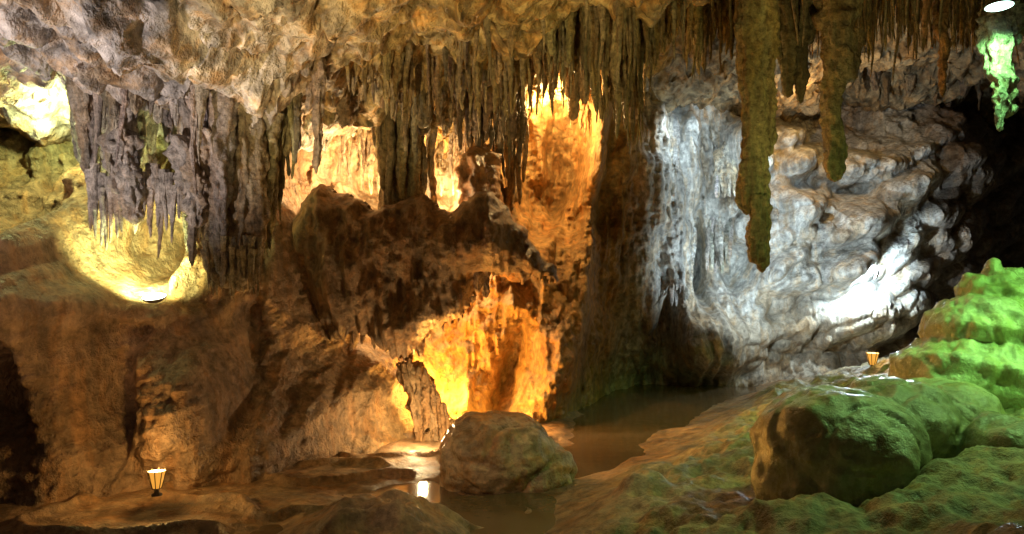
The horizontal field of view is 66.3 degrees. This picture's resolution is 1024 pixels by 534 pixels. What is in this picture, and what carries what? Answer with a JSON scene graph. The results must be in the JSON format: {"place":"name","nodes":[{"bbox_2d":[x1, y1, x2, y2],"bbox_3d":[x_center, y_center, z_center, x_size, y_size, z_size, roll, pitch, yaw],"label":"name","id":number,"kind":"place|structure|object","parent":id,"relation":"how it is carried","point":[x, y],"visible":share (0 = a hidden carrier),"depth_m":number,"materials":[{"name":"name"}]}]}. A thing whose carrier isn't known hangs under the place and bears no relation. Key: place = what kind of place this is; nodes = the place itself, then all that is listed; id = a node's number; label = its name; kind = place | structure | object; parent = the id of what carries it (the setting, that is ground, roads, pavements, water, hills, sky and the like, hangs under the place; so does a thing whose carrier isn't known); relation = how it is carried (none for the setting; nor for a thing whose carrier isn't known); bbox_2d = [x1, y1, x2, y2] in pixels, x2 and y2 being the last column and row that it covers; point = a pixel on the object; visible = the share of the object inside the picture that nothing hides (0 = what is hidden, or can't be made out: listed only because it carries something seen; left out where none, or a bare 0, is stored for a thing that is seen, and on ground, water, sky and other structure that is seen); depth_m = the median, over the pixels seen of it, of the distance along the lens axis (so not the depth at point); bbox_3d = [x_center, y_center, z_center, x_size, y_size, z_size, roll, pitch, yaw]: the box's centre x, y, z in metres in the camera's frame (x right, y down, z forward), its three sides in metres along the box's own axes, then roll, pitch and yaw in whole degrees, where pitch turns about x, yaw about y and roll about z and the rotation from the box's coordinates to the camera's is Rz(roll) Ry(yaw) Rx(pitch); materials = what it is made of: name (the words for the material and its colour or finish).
{"place":"outdoors","nodes":[
{"label":"outdoors","id":0,"kind":"place"},
{"bbox_2d":[250,383,757,533],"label":"pool water","id":1,"kind":"structure","parent":0,"point":[612,429],"depth_m":10.60,"materials":[{"name":"brown liquid"}]},
{"bbox_2d":[0,73,1023,506],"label":"cave wall","id":2,"kind":"structure","parent":0,"point":[112,383],"depth_m":12.56,"materials":[{"name":"stone"}]},
{"bbox_2d":[141,293,166,302],"bbox_3d":[-3.882,0.337,8.499,0.268,0.109,0.256,0,0,0],"label":"flood lamp","id":3,"kind":"object","parent":2,"relation":"attached to","point":[154,298],"visible":1,"depth_m":8.45,"materials":[{"name":"white"}]},
{"bbox_2d":[396,360,451,437],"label":"flowstone buttress","id":4,"kind":"structure","parent":2,"relation":"attached to","point":[399,373],"depth_m":10.83,"materials":[{"name":"stone"}]},
{"bbox_2d":[401,358,454,441],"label":"dripstone ribs","id":5,"kind":"object","parent":4,"relation":"attached to","point":[426,399],"visible":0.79,"depth_m":10.64,"materials":[{"name":"stone"}]},
{"bbox_2d":[292,184,558,361],"bbox_3d":[-1.226,0.094,10.731,3.780,2.500,1.258,0,0,0],"label":"hanging flowstone","id":6,"kind":"object","parent":2,"relation":"attached to","point":[358,257],"visible":0.98,"depth_m":10.50,"materials":[{"name":"stone"}]},
{"bbox_2d":[334,266,494,356],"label":"flowstone columns","id":7,"kind":"structure","parent":6,"relation":"attached to","point":[481,280],"depth_m":10.89,"materials":[{"name":"stone"}]},
{"bbox_2d":[338,93,588,195],"bbox_3d":[-0.612,-2.188,13.073,4.660,2.171,0.968,0,0,-10],"label":"stalactite curtain","id":8,"kind":"object","parent":2,"relation":"hanging from","point":[370,152],"visible":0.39,"depth_m":12.60,"materials":[{"name":"beige stone"}]},
{"bbox_2d":[454,142,541,281],"bbox_3d":[-0.203,-0.822,11.613,1.340,2.100,0.973,0,0,0],"label":"rock formation","id":9,"kind":"object","parent":2,"relation":"attached to","point":[477,169],"visible":0.3,"depth_m":11.39,"materials":[{"name":"stone"}]},
{"bbox_2d":[503,138,521,221],"bbox_3d":[0.207,-1.425,12.844,0.760,2.860,0.590,0,0,0],"label":"rock drapery","id":10,"kind":"object","parent":2,"relation":"attached to","point":[507,200],"visible":0.22,"depth_m":12.74,"materials":[{"name":"stone"}]},
{"bbox_2d":[668,111,778,306],"bbox_3d":[4.118,-1.222,15.493,3.440,3.931,1.311,0,0,-11],"label":"calcite drapery","id":11,"kind":"object","parent":2,"relation":"attached to","point":[719,239],"visible":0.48,"depth_m":15.34,"materials":[{"name":"white stone"}]},
{"bbox_2d":[874,269,878,278],"bbox_3d":[6.936,0.135,14.898,0.086,0.196,0.206,0,0,16],"label":"flood lamp","id":12,"kind":"object","parent":2,"relation":"attached to","point":[876,274],"visible":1,"depth_m":14.84,"materials":[{"name":"white"}]},
{"bbox_2d":[0,0,1023,158],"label":"cave ceiling","id":13,"kind":"structure","parent":0,"point":[251,57],"depth_m":8.61,"materials":[{"name":"stone"}]},
{"bbox_2d":[64,75,270,296],"bbox_3d":[-3.912,-1.091,8.810,2.491,2.846,1.313,0,0,8],"label":"stalactite drapery","id":14,"kind":"object","parent":13,"relation":"hanging from","point":[216,153],"visible":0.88,"depth_m":8.53,"materials":[{"name":"stone"}]},
{"bbox_2d":[264,93,302,255],"bbox_3d":[-2.836,-1.201,9.296,0.822,2.176,0.937,0,0,0],"label":"stalactite drapery","id":15,"kind":"object","parent":13,"relation":"hanging from","point":[282,134],"visible":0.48,"depth_m":9.08,"materials":[{"name":"brown stone"}]},
{"bbox_2d":[281,57,330,173],"bbox_3d":[-2.341,-2.041,8.810,0.816,2.037,1.031,0,0,0],"label":"stalactite","id":16,"kind":"object","parent":13,"relation":"hanging from","point":[316,71],"visible":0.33,"depth_m":8.66},
{"bbox_2d":[323,40,589,213],"bbox_3d":[-0.692,-2.103,11.178,4.506,2.704,2.018,0,0,-30],"label":"stalactite drapery","id":17,"kind":"object","parent":13,"relation":"hanging from","point":[405,161],"visible":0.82,"depth_m":10.96,"materials":[{"name":"brown stone"}]},
{"bbox_2d":[448,0,1019,103],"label":"soda straws","id":18,"kind":"object","parent":13,"relation":"hanging from","point":[625,19],"visible":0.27,"depth_m":9.90,"materials":[{"name":"brown stone"}]},
{"bbox_2d":[733,0,780,272],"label":"long stalactite","id":19,"kind":"object","parent":13,"relation":"hanging from","point":[756,27],"visible":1,"depth_m":8.71},
{"bbox_2d":[537,0,981,151],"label":"stalactite curtain","id":20,"kind":"object","parent":13,"relation":"hanging from","point":[698,35],"visible":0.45,"depth_m":10.66,"materials":[{"name":"brown stone"}]},
{"bbox_2d":[777,0,817,103],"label":"stalactite","id":21,"kind":"object","parent":13,"relation":"hanging from","point":[792,58],"visible":0.81,"depth_m":9.93},
{"bbox_2d":[811,0,866,181],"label":"stalactite","id":22,"kind":"object","parent":13,"relation":"hanging from","point":[843,40],"visible":1,"depth_m":9.48},
{"bbox_2d":[921,0,951,97],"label":"stalactite","id":23,"kind":"object","parent":13,"relation":"hanging from","point":[945,45],"visible":0.99,"depth_m":9.96},
{"bbox_2d":[983,0,1014,11],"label":"flood lamp","id":24,"kind":"object","parent":13,"relation":"attached to","point":[995,5],"visible":1,"depth_m":7.07,"materials":[{"name":"white"}]},
{"bbox_2d":[975,0,1023,131],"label":"stalactite","id":25,"kind":"object","parent":13,"relation":"hanging from","point":[999,34],"visible":0.98,"depth_m":7.41},
{"bbox_2d":[0,357,1023,533],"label":"cave floor","id":26,"kind":"structure","parent":0,"point":[693,476],"depth_m":7.16,"materials":[{"name":"brown stone"}]},
{"bbox_2d":[147,468,166,496],"bbox_3d":[-3.445,2.094,7.600,0.171,0.248,0.171,0,0,11],"label":"spot lamp","id":27,"kind":"object","parent":26,"relation":"on","point":[156,478],"visible":1,"depth_m":7.56,"materials":[{"name":"orange"}]},
{"bbox_2d":[438,410,577,493],"bbox_3d":[-0.038,2.140,8.708,1.553,1.033,1.128,0,0,0],"label":"boulder","id":28,"kind":"object","parent":26,"relation":"on","point":[494,452],"visible":0.77,"depth_m":8.32,"materials":[{"name":"brown stone"}]},
{"bbox_2d":[866,352,878,365],"bbox_3d":[5.566,1.452,12.100,0.188,0.270,0.188,0,0,11],"label":"spot lamp","id":29,"kind":"object","parent":26,"relation":"on","point":[872,358],"visible":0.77,"depth_m":12.05,"materials":[{"name":"orange"}]},
{"bbox_2d":[749,375,1023,505],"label":"flowstone mound","id":30,"kind":"object","parent":26,"relation":"on","point":[858,441],"visible":0.76,"depth_m":6.11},
{"bbox_2d":[888,258,1023,408],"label":"stalagmite mound","id":31,"kind":"object","parent":26,"relation":"on","point":[972,331],"visible":0.66,"depth_m":7.82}
]}

